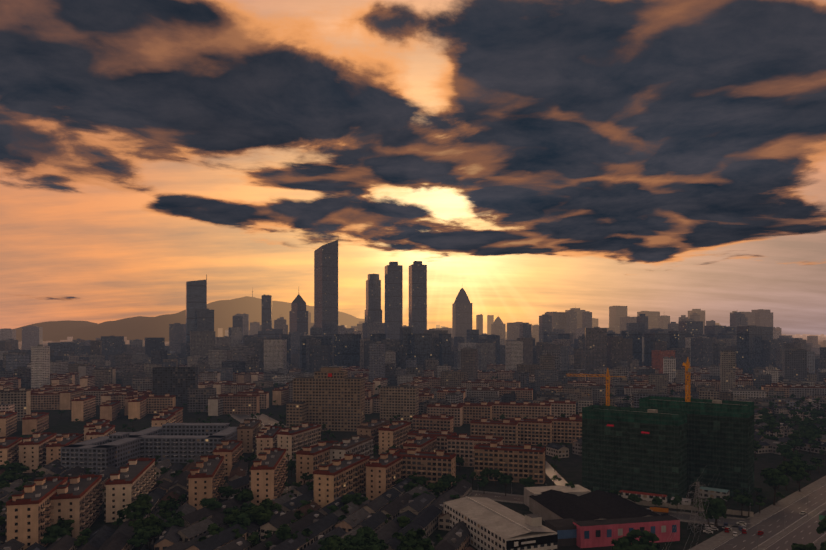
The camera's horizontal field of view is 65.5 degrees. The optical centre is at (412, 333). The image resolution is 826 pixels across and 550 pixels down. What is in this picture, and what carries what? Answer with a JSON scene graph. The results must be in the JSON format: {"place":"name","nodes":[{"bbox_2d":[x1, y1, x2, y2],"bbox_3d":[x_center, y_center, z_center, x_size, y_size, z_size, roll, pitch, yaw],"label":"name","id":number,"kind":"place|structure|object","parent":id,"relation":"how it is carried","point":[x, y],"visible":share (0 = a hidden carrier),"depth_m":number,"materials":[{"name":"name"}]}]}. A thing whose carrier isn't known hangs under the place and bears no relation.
{"place":"outdoors","nodes":[
{"label":"outdoors","id":0,"kind":"place"},
{"bbox_2d":[15,287,364,341],"bbox_3d":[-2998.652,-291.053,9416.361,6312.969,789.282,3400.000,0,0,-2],"label":"mountains","id":1,"kind":"structure","parent":0,"point":[143,327],"depth_m":8314.37,"materials":[{"name":"grey stone"}]},
{"bbox_2d":[0,0,825,334],"label":"sky","id":2,"kind":"structure","parent":0,"point":[538,157],"materials":[{"name":"orange"}]},
{"bbox_2d":[6,335,825,549],"bbox_3d":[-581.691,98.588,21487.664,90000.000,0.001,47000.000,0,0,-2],"label":"ground","id":3,"kind":"structure","parent":0,"point":[568,469],"depth_m":469.02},
{"bbox_2d":[22,474,31,485],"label":"tree","id":4,"kind":"object","parent":3,"relation":"on","point":[26,477],"visible":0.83,"depth_m":389.71,"materials":[{"name":"green plant"}]},
{"bbox_2d":[41,526,66,543],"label":"tree","id":5,"kind":"object","parent":3,"relation":"on","point":[52,534],"visible":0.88,"depth_m":283.65,"materials":[{"name":"green plant"}]},
{"bbox_2d":[54,518,74,530],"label":"tree","id":6,"kind":"object","parent":3,"relation":"on","point":[63,522],"visible":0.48,"depth_m":302.22,"materials":[{"name":"green plant"}]},
{"bbox_2d":[73,536,87,545],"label":"tree","id":7,"kind":"object","parent":3,"relation":"on","point":[81,539],"visible":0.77,"depth_m":280.68,"materials":[{"name":"green plant"}]},
{"bbox_2d":[75,528,90,538],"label":"tree","id":8,"kind":"object","parent":3,"relation":"on","point":[85,531],"visible":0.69,"depth_m":287.06,"materials":[{"name":"green plant"}]},
{"bbox_2d":[112,518,123,526],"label":"tree","id":9,"kind":"object","parent":3,"relation":"on","point":[119,521],"visible":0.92,"depth_m":312.43,"materials":[{"name":"green plant"}]},
{"bbox_2d":[117,503,150,521],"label":"tree","id":10,"kind":"object","parent":3,"relation":"on","point":[139,512],"visible":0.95,"depth_m":306.74,"materials":[{"name":"green plant"}]},
{"bbox_2d":[135,494,151,506],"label":"tree","id":11,"kind":"object","parent":3,"relation":"on","point":[144,499],"visible":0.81,"depth_m":329.03,"materials":[{"name":"green plant"}]},
{"bbox_2d":[156,507,172,518],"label":"tree","id":12,"kind":"object","parent":3,"relation":"on","point":[164,513],"visible":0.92,"depth_m":322.07,"materials":[{"name":"green plant"}]},
{"bbox_2d":[162,517,183,527],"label":"tree","id":13,"kind":"object","parent":3,"relation":"on","point":[178,521],"visible":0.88,"depth_m":302.25,"materials":[{"name":"green plant"}]},
{"bbox_2d":[168,501,179,514],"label":"tree","id":14,"kind":"object","parent":3,"relation":"on","point":[174,504],"visible":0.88,"depth_m":331.09,"materials":[{"name":"green plant"}]},
{"bbox_2d":[173,511,184,523],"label":"tree","id":15,"kind":"object","parent":3,"relation":"on","point":[179,514],"visible":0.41,"depth_m":312.60,"materials":[{"name":"green plant"}]},
{"bbox_2d":[177,494,186,504],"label":"tree","id":16,"kind":"object","parent":3,"relation":"on","point":[182,496],"visible":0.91,"depth_m":351.91,"materials":[{"name":"green plant"}]},
{"bbox_2d":[199,498,221,509],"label":"tree","id":17,"kind":"object","parent":3,"relation":"on","point":[211,503],"visible":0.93,"depth_m":330.78,"materials":[{"name":"green plant"}]},
{"bbox_2d":[207,523,224,535],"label":"tree","id":18,"kind":"object","parent":3,"relation":"on","point":[213,529],"visible":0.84,"depth_m":286.45,"materials":[{"name":"green plant"}]},
{"bbox_2d":[218,486,237,497],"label":"tree","id":19,"kind":"object","parent":3,"relation":"on","point":[228,491],"visible":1,"depth_m":362.91,"materials":[{"name":"green plant"}]},
{"bbox_2d":[221,506,239,515],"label":"tree","id":20,"kind":"object","parent":3,"relation":"on","point":[228,510],"visible":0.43,"depth_m":323.95,"materials":[{"name":"green plant"}]},
{"bbox_2d":[223,509,249,523],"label":"tree","id":21,"kind":"object","parent":3,"relation":"on","point":[228,519],"visible":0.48,"depth_m":305.87,"materials":[{"name":"green plant"}]},
{"bbox_2d":[233,528,244,538],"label":"tree","id":22,"kind":"object","parent":3,"relation":"on","point":[237,535],"visible":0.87,"depth_m":288.58,"materials":[{"name":"green plant"}]},
{"bbox_2d":[229,513,250,529],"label":"tree","id":23,"kind":"object","parent":3,"relation":"on","point":[243,520],"visible":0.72,"depth_m":299.55,"materials":[{"name":"green plant"}]},
{"bbox_2d":[234,489,253,502],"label":"tree","id":24,"kind":"object","parent":3,"relation":"on","point":[246,495],"visible":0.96,"depth_m":348.25,"materials":[{"name":"green plant"}]},
{"bbox_2d":[239,503,255,511],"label":"tree","id":25,"kind":"object","parent":3,"relation":"on","point":[244,506],"visible":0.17,"depth_m":321.95,"materials":[{"name":"green plant"}]},
{"bbox_2d":[246,534,258,547],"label":"tree","id":26,"kind":"object","parent":3,"relation":"on","point":[253,538],"visible":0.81,"depth_m":281.20,"materials":[{"name":"green plant"}]},
{"bbox_2d":[247,511,269,524],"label":"tree","id":27,"kind":"object","parent":3,"relation":"on","point":[259,522],"visible":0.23,"depth_m":308.42,"materials":[{"name":"green plant"}]},
{"bbox_2d":[249,505,273,522],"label":"tree","id":28,"kind":"object","parent":3,"relation":"on","point":[261,513],"visible":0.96,"depth_m":307.02,"materials":[{"name":"green plant"}]},
{"bbox_2d":[260,502,275,511],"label":"tree","id":29,"kind":"object","parent":3,"relation":"on","point":[270,506],"visible":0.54,"depth_m":322.47,"materials":[{"name":"green plant"}]},
{"bbox_2d":[259,498,281,511],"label":"tree","id":30,"kind":"object","parent":3,"relation":"on","point":[277,505],"visible":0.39,"depth_m":329.80,"materials":[{"name":"green plant"}]},
{"bbox_2d":[275,524,297,543],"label":"tree","id":31,"kind":"object","parent":3,"relation":"on","point":[283,531],"visible":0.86,"depth_m":279.03,"materials":[{"name":"green plant"}]},
{"bbox_2d":[291,510,303,522],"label":"tree","id":32,"kind":"object","parent":3,"relation":"on","point":[298,514],"visible":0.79,"depth_m":313.49,"materials":[{"name":"green plant"}]},
{"bbox_2d":[301,528,312,541],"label":"tree","id":33,"kind":"object","parent":3,"relation":"on","point":[306,532],"visible":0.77,"depth_m":287.62,"materials":[{"name":"green plant"}]},
{"bbox_2d":[317,535,337,549],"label":"tree","id":34,"kind":"object","parent":3,"relation":"on","point":[324,542],"visible":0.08,"depth_m":267.02,"materials":[{"name":"green plant"}]},
{"bbox_2d":[318,535,345,549],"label":"tree","id":35,"kind":"object","parent":3,"relation":"on","point":[335,542],"visible":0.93,"depth_m":258.99,"materials":[{"name":"green plant"}]},
{"bbox_2d":[327,505,338,513],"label":"tree","id":36,"kind":"object","parent":3,"relation":"on","point":[333,508],"visible":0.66,"depth_m":323.81,"materials":[{"name":"green plant"}]},
{"bbox_2d":[337,544,371,549],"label":"tree","id":37,"kind":"object","parent":3,"relation":"on","point":[358,547],"visible":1,"depth_m":247.02,"materials":[{"name":"green plant"}]},
{"bbox_2d":[343,493,367,505],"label":"tree","id":38,"kind":"object","parent":3,"relation":"on","point":[356,498],"visible":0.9,"depth_m":342.44,"materials":[{"name":"green plant"}]},
{"bbox_2d":[343,534,379,549],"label":"tree","id":39,"kind":"object","parent":3,"relation":"on","point":[368,539],"visible":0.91,"depth_m":252.94,"materials":[{"name":"green plant"}]},
{"bbox_2d":[353,526,377,537],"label":"tree","id":40,"kind":"object","parent":3,"relation":"on","point":[367,530],"visible":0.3,"depth_m":273.67,"materials":[{"name":"green plant"}]},
{"bbox_2d":[374,537,384,549],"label":"tree","id":41,"kind":"object","parent":3,"relation":"on","point":[379,544],"visible":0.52,"depth_m":263.25,"materials":[{"name":"green plant"}]},
{"bbox_2d":[0,240,780,354],"bbox_3d":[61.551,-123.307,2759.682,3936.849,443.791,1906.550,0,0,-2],"label":"skyscrapers","id":42,"kind":"structure","parent":3,"relation":"on","point":[199,316],"depth_m":2377.19,"materials":[{"name":"grey concrete"}]},
{"bbox_2d":[392,532,402,539],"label":"tree","id":43,"kind":"object","parent":3,"relation":"on","point":[398,535],"visible":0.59,"depth_m":280.50,"materials":[{"name":"green plant"}]},
{"bbox_2d":[397,516,409,527],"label":"tree","id":44,"kind":"object","parent":3,"relation":"on","point":[404,520],"visible":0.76,"depth_m":300.41,"materials":[{"name":"green plant"}]},
{"bbox_2d":[396,539,418,549],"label":"tree","id":45,"kind":"object","parent":3,"relation":"on","point":[405,545],"visible":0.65,"depth_m":261.04,"materials":[{"name":"green plant"}]},
{"bbox_2d":[403,481,417,491],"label":"tree","id":46,"kind":"object","parent":3,"relation":"on","point":[410,485],"visible":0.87,"depth_m":377.37,"materials":[{"name":"green plant"}]},
{"bbox_2d":[0,359,825,549],"bbox_3d":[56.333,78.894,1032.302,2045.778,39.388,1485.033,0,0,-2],"label":"apartment buildings","id":47,"kind":"structure","parent":3,"relation":"on","point":[433,444],"depth_m":503.14,"materials":[{"name":"beige concrete"}]},
{"bbox_2d":[0,339,825,474],"bbox_3d":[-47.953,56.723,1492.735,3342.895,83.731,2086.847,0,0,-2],"label":"blocks","id":48,"kind":"structure","parent":3,"relation":"on","point":[332,398],"depth_m":937.50,"materials":[{"name":"grey concrete"}]},
{"bbox_2d":[0,310,825,372],"bbox_3d":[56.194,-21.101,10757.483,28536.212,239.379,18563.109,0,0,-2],"label":"city","id":49,"kind":"object","parent":3,"relation":"on","point":[315,349],"visible":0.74,"depth_m":1642.70},
{"bbox_2d":[0,383,825,549],"bbox_3d":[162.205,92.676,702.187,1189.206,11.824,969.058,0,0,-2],"label":"terrace houses","id":50,"kind":"structure","parent":3,"relation":"on","point":[430,528],"depth_m":343.08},
{"bbox_2d":[0,382,825,549],"bbox_3d":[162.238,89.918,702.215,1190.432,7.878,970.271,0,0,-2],"label":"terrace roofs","id":51,"kind":"structure","parent":50,"relation":"on","point":[105,537],"depth_m":317.75,"materials":[{"name":"tile"}]},
{"bbox_2d":[399,528,431,549],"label":"tree","id":52,"kind":"object","parent":3,"relation":"on","point":[411,534],"visible":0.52,"depth_m":263.30,"materials":[{"name":"green plant"}]},
{"bbox_2d":[407,543,429,549],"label":"tree","id":53,"kind":"object","parent":3,"relation":"on","point":[423,546],"visible":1,"depth_m":256.16,"materials":[{"name":"green plant"}]},
{"bbox_2d":[408,536,433,549],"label":"tree","id":54,"kind":"object","parent":3,"relation":"on","point":[427,541],"visible":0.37,"depth_m":262.19,"materials":[{"name":"green plant"}]},
{"bbox_2d":[428,481,447,497],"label":"tree","id":55,"kind":"object","parent":3,"relation":"on","point":[440,487],"visible":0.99,"depth_m":371.48,"materials":[{"name":"green plant"}]},
{"bbox_2d":[438,478,450,492],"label":"tree","id":56,"kind":"object","parent":3,"relation":"on","point":[445,482],"visible":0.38,"depth_m":380.92,"materials":[{"name":"green plant"}]},
{"bbox_2d":[440,474,456,488],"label":"tree","id":57,"kind":"object","parent":3,"relation":"on","point":[450,478],"visible":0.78,"depth_m":384.33,"materials":[{"name":"green plant"}]},
{"bbox_2d":[456,456,463,470],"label":"tree","id":58,"kind":"object","parent":3,"relation":"on","point":[460,460],"visible":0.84,"depth_m":459.59,"materials":[{"name":"green plant"}]},
{"bbox_2d":[480,468,491,476],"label":"tree","id":59,"kind":"object","parent":3,"relation":"on","point":[485,472],"visible":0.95,"depth_m":416.07,"materials":[{"name":"green plant"}]},
{"bbox_2d":[489,469,503,485],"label":"tree","id":60,"kind":"object","parent":3,"relation":"on","point":[496,473],"visible":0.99,"depth_m":413.09,"materials":[{"name":"green plant"}]},
{"bbox_2d":[567,368,626,405],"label":"tower crane","id":61,"kind":"object","parent":3,"relation":"on","point":[608,384],"visible":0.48,"depth_m":500.19,"materials":[{"name":"metal"}]},
{"bbox_2d":[444,485,753,549],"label":"low buildings","id":62,"kind":"structure","parent":3,"relation":"on","point":[491,524],"depth_m":300.56,"materials":[{"name":"concrete"}]},
{"bbox_2d":[529,489,660,520],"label":"shed roofs","id":63,"kind":"structure","parent":62,"relation":"on","point":[597,505],"depth_m":331.60,"materials":[{"name":"metal"}]},
{"bbox_2d":[611,536,643,549],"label":"tree","id":64,"kind":"object","parent":3,"relation":"on","point":[623,543],"visible":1,"depth_m":258.30,"materials":[{"name":"green plant"}]},
{"bbox_2d":[626,529,659,549],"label":"tree","id":65,"kind":"object","parent":3,"relation":"on","point":[645,539],"visible":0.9,"depth_m":272.12,"materials":[{"name":"green plant"}]},
{"bbox_2d":[582,396,753,502],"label":"building under construction","id":66,"kind":"structure","parent":3,"relation":"on","point":[670,447],"depth_m":391.45,"materials":[{"name":"fabric"}]},
{"bbox_2d":[683,357,691,401],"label":"tower crane","id":67,"kind":"object","parent":66,"relation":"on","point":[688,368],"visible":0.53,"depth_m":422.66,"materials":[{"name":"metal"}]},
{"bbox_2d":[687,482,708,533],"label":"power pylon","id":68,"kind":"object","parent":3,"relation":"on","point":[698,491],"visible":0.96,"depth_m":319.43,"materials":[{"name":"metal"}]},
{"bbox_2d":[665,470,719,549],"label":"power lines","id":69,"kind":"object","parent":68,"relation":"attached to","point":[697,513],"visible":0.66,"depth_m":298.15,"materials":[{"name":"metal"}]},
{"bbox_2d":[699,508,713,524],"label":"tree","id":70,"kind":"object","parent":3,"relation":"on","point":[707,515],"visible":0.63,"depth_m":328.77,"materials":[{"name":"green plant"}]},
{"bbox_2d":[704,497,726,526],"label":"tree","id":71,"kind":"object","parent":3,"relation":"on","point":[714,503],"visible":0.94,"depth_m":323.12,"materials":[{"name":"green plant"}]},
{"bbox_2d":[706,505,726,527],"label":"tree","id":72,"kind":"object","parent":3,"relation":"on","point":[717,515],"visible":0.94,"depth_m":320.54,"materials":[{"name":"green plant"}]},
{"bbox_2d":[718,496,731,514],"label":"tree","id":73,"kind":"object","parent":3,"relation":"on","point":[725,498],"visible":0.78,"depth_m":347.65,"materials":[{"name":"green plant"}]},
{"bbox_2d":[733,491,752,515],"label":"tree","id":74,"kind":"object","parent":3,"relation":"on","point":[741,499],"visible":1,"depth_m":345.11,"materials":[{"name":"green plant"}]},
{"bbox_2d":[754,440,761,456],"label":"tree","id":75,"kind":"object","parent":3,"relation":"on","point":[757,446],"visible":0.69,"depth_m":510.31,"materials":[{"name":"green plant"}]},
{"bbox_2d":[757,408,768,414],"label":"tree","id":76,"kind":"object","parent":3,"relation":"on","point":[765,410],"visible":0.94,"depth_m":707.28,"materials":[{"name":"green plant"}]},
{"bbox_2d":[760,413,777,419],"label":"tree","id":77,"kind":"object","parent":3,"relation":"on","point":[769,417],"visible":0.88,"depth_m":668.77,"materials":[{"name":"green plant"}]},
{"bbox_2d":[765,419,779,427],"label":"tree","id":78,"kind":"object","parent":3,"relation":"on","point":[773,421],"visible":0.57,"depth_m":609.12,"materials":[{"name":"green plant"}]},
{"bbox_2d":[768,422,779,435],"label":"tree","id":79,"kind":"object","parent":3,"relation":"on","point":[771,425],"visible":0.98,"depth_m":585.25,"materials":[{"name":"green plant"}]},
{"bbox_2d":[776,446,792,460],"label":"tree","id":80,"kind":"object","parent":3,"relation":"on","point":[782,449],"visible":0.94,"depth_m":488.38,"materials":[{"name":"green plant"}]},
{"bbox_2d":[776,442,794,459],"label":"tree","id":81,"kind":"object","parent":3,"relation":"on","point":[787,446],"visible":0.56,"depth_m":499.47,"materials":[{"name":"green plant"}]},
{"bbox_2d":[776,461,795,489],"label":"tree","id":82,"kind":"object","parent":3,"relation":"on","point":[786,468],"visible":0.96,"depth_m":401.50,"materials":[{"name":"green plant"}]},
{"bbox_2d":[781,450,803,459],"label":"tree","id":83,"kind":"object","parent":3,"relation":"on","point":[787,455],"visible":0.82,"depth_m":460.65,"materials":[{"name":"green plant"}]},
{"bbox_2d":[787,433,802,449],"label":"tree","id":84,"kind":"object","parent":3,"relation":"on","point":[791,436],"visible":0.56,"depth_m":544.61,"materials":[{"name":"green plant"}]},
{"bbox_2d":[786,437,804,451],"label":"tree","id":85,"kind":"object","parent":3,"relation":"on","point":[795,442],"visible":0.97,"depth_m":513.64,"materials":[{"name":"green plant"}]},
{"bbox_2d":[788,457,806,483],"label":"tree","id":86,"kind":"object","parent":3,"relation":"on","point":[797,462],"visible":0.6,"depth_m":419.54,"materials":[{"name":"green plant"}]},
{"bbox_2d":[791,543,816,549],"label":"tree","id":87,"kind":"object","parent":3,"relation":"on","point":[808,546],"visible":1,"depth_m":259.47,"materials":[{"name":"green plant"}]},
{"bbox_2d":[798,425,818,430],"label":"tree","id":88,"kind":"object","parent":3,"relation":"on","point":[805,428],"visible":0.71,"depth_m":592.33,"materials":[{"name":"green plant"}]},
{"bbox_2d":[804,461,816,480],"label":"tree","id":89,"kind":"object","parent":3,"relation":"on","point":[811,467],"visible":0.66,"depth_m":427.44,"materials":[{"name":"green plant"}]},
{"bbox_2d":[808,437,819,453],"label":"tree","id":90,"kind":"object","parent":3,"relation":"on","point":[811,440],"visible":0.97,"depth_m":524.75,"materials":[{"name":"green plant"}]},
{"bbox_2d":[816,516,825,533],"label":"tree","id":91,"kind":"object","parent":3,"relation":"on","point":[821,528],"visible":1,"depth_m":288.75,"materials":[{"name":"green plant"}]},
{"bbox_2d":[26,413,825,549],"bbox_3d":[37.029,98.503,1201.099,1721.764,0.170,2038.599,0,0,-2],"label":"roads","id":92,"kind":"structure","parent":0,"point":[800,528],"depth_m":340.21,"materials":[{"name":"grey asphalt"}]},
{"bbox_2d":[0,461,18,469],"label":"tree","id":93,"kind":"object","parent":92,"relation":"on","point":[7,466],"visible":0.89,"depth_m":423.81,"materials":[{"name":"green plant"}]},
{"bbox_2d":[2,469,22,482],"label":"tree","id":94,"kind":"object","parent":92,"relation":"on","point":[14,476],"visible":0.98,"depth_m":398.93,"materials":[{"name":"green plant"}]},
{"bbox_2d":[14,464,29,473],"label":"tree","id":95,"kind":"object","parent":92,"relation":"on","point":[19,471],"visible":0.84,"depth_m":425.69,"materials":[{"name":"green plant"}]},
{"bbox_2d":[126,528,151,549],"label":"tree","id":96,"kind":"object","parent":92,"relation":"on","point":[140,536],"visible":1,"depth_m":282.29,"materials":[{"name":"green plant"}]},
{"bbox_2d":[128,513,163,548],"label":"tree","id":97,"kind":"object","parent":92,"relation":"on","point":[138,523],"visible":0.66,"depth_m":292.51,"materials":[{"name":"green plant"}]},
{"bbox_2d":[141,520,161,549],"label":"tree","id":98,"kind":"object","parent":92,"relation":"on","point":[156,530],"visible":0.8,"depth_m":287.05,"materials":[{"name":"green plant"}]},
{"bbox_2d":[158,496,177,508],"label":"tree","id":99,"kind":"object","parent":92,"relation":"on","point":[164,504],"visible":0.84,"depth_m":334.93,"materials":[{"name":"green plant"}]},
{"bbox_2d":[409,472,428,484],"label":"tree","id":100,"kind":"object","parent":92,"relation":"on","point":[416,479],"visible":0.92,"depth_m":392.56,"materials":[{"name":"green plant"}]},
{"bbox_2d":[477,476,488,486],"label":"tree","id":101,"kind":"object","parent":92,"relation":"on","point":[483,482],"visible":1,"depth_m":392.69,"materials":[{"name":"green plant"}]},
{"bbox_2d":[497,474,513,495],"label":"tree","id":102,"kind":"object","parent":92,"relation":"on","point":[507,479],"visible":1,"depth_m":389.34,"materials":[{"name":"green plant"}]},
{"bbox_2d":[519,477,536,486],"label":"tree","id":103,"kind":"object","parent":92,"relation":"on","point":[528,482],"visible":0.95,"depth_m":382.98,"materials":[{"name":"green plant"}]},
{"bbox_2d":[628,494,642,502],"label":"tree","id":104,"kind":"object","parent":92,"relation":"on","point":[634,497],"visible":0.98,"depth_m":360.22,"materials":[{"name":"green plant"}]},
{"bbox_2d":[476,477,825,549],"bbox_3d":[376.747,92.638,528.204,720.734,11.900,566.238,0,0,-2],"label":"cars","id":105,"kind":"object","parent":92,"relation":"on","point":[742,528],"visible":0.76,"depth_m":323.61,"materials":[{"name":"metal"}]},
{"bbox_2d":[652,497,662,505],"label":"tree","id":106,"kind":"object","parent":92,"relation":"on","point":[656,501],"visible":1,"depth_m":356.03,"materials":[{"name":"green plant"}]},
{"bbox_2d":[670,495,681,512],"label":"tree","id":107,"kind":"object","parent":92,"relation":"on","point":[676,500],"visible":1,"depth_m":351.93,"materials":[{"name":"green plant"}]},
{"bbox_2d":[692,498,706,514],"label":"tree","id":108,"kind":"object","parent":92,"relation":"on","point":[697,505],"visible":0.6,"depth_m":347.70,"materials":[{"name":"green plant"}]},
{"bbox_2d":[755,495,766,512],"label":"tree","id":109,"kind":"object","parent":92,"relation":"on","point":[759,498],"visible":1,"depth_m":351.37,"materials":[{"name":"green plant"}]},
{"bbox_2d":[760,468,789,504],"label":"tree","id":110,"kind":"object","parent":92,"relation":"on","point":[776,476],"visible":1,"depth_m":366.04,"materials":[{"name":"green plant"}]},
{"bbox_2d":[790,468,810,491],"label":"tree","id":111,"kind":"object","parent":92,"relation":"on","point":[798,475],"visible":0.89,"depth_m":396.86,"materials":[{"name":"green plant"}]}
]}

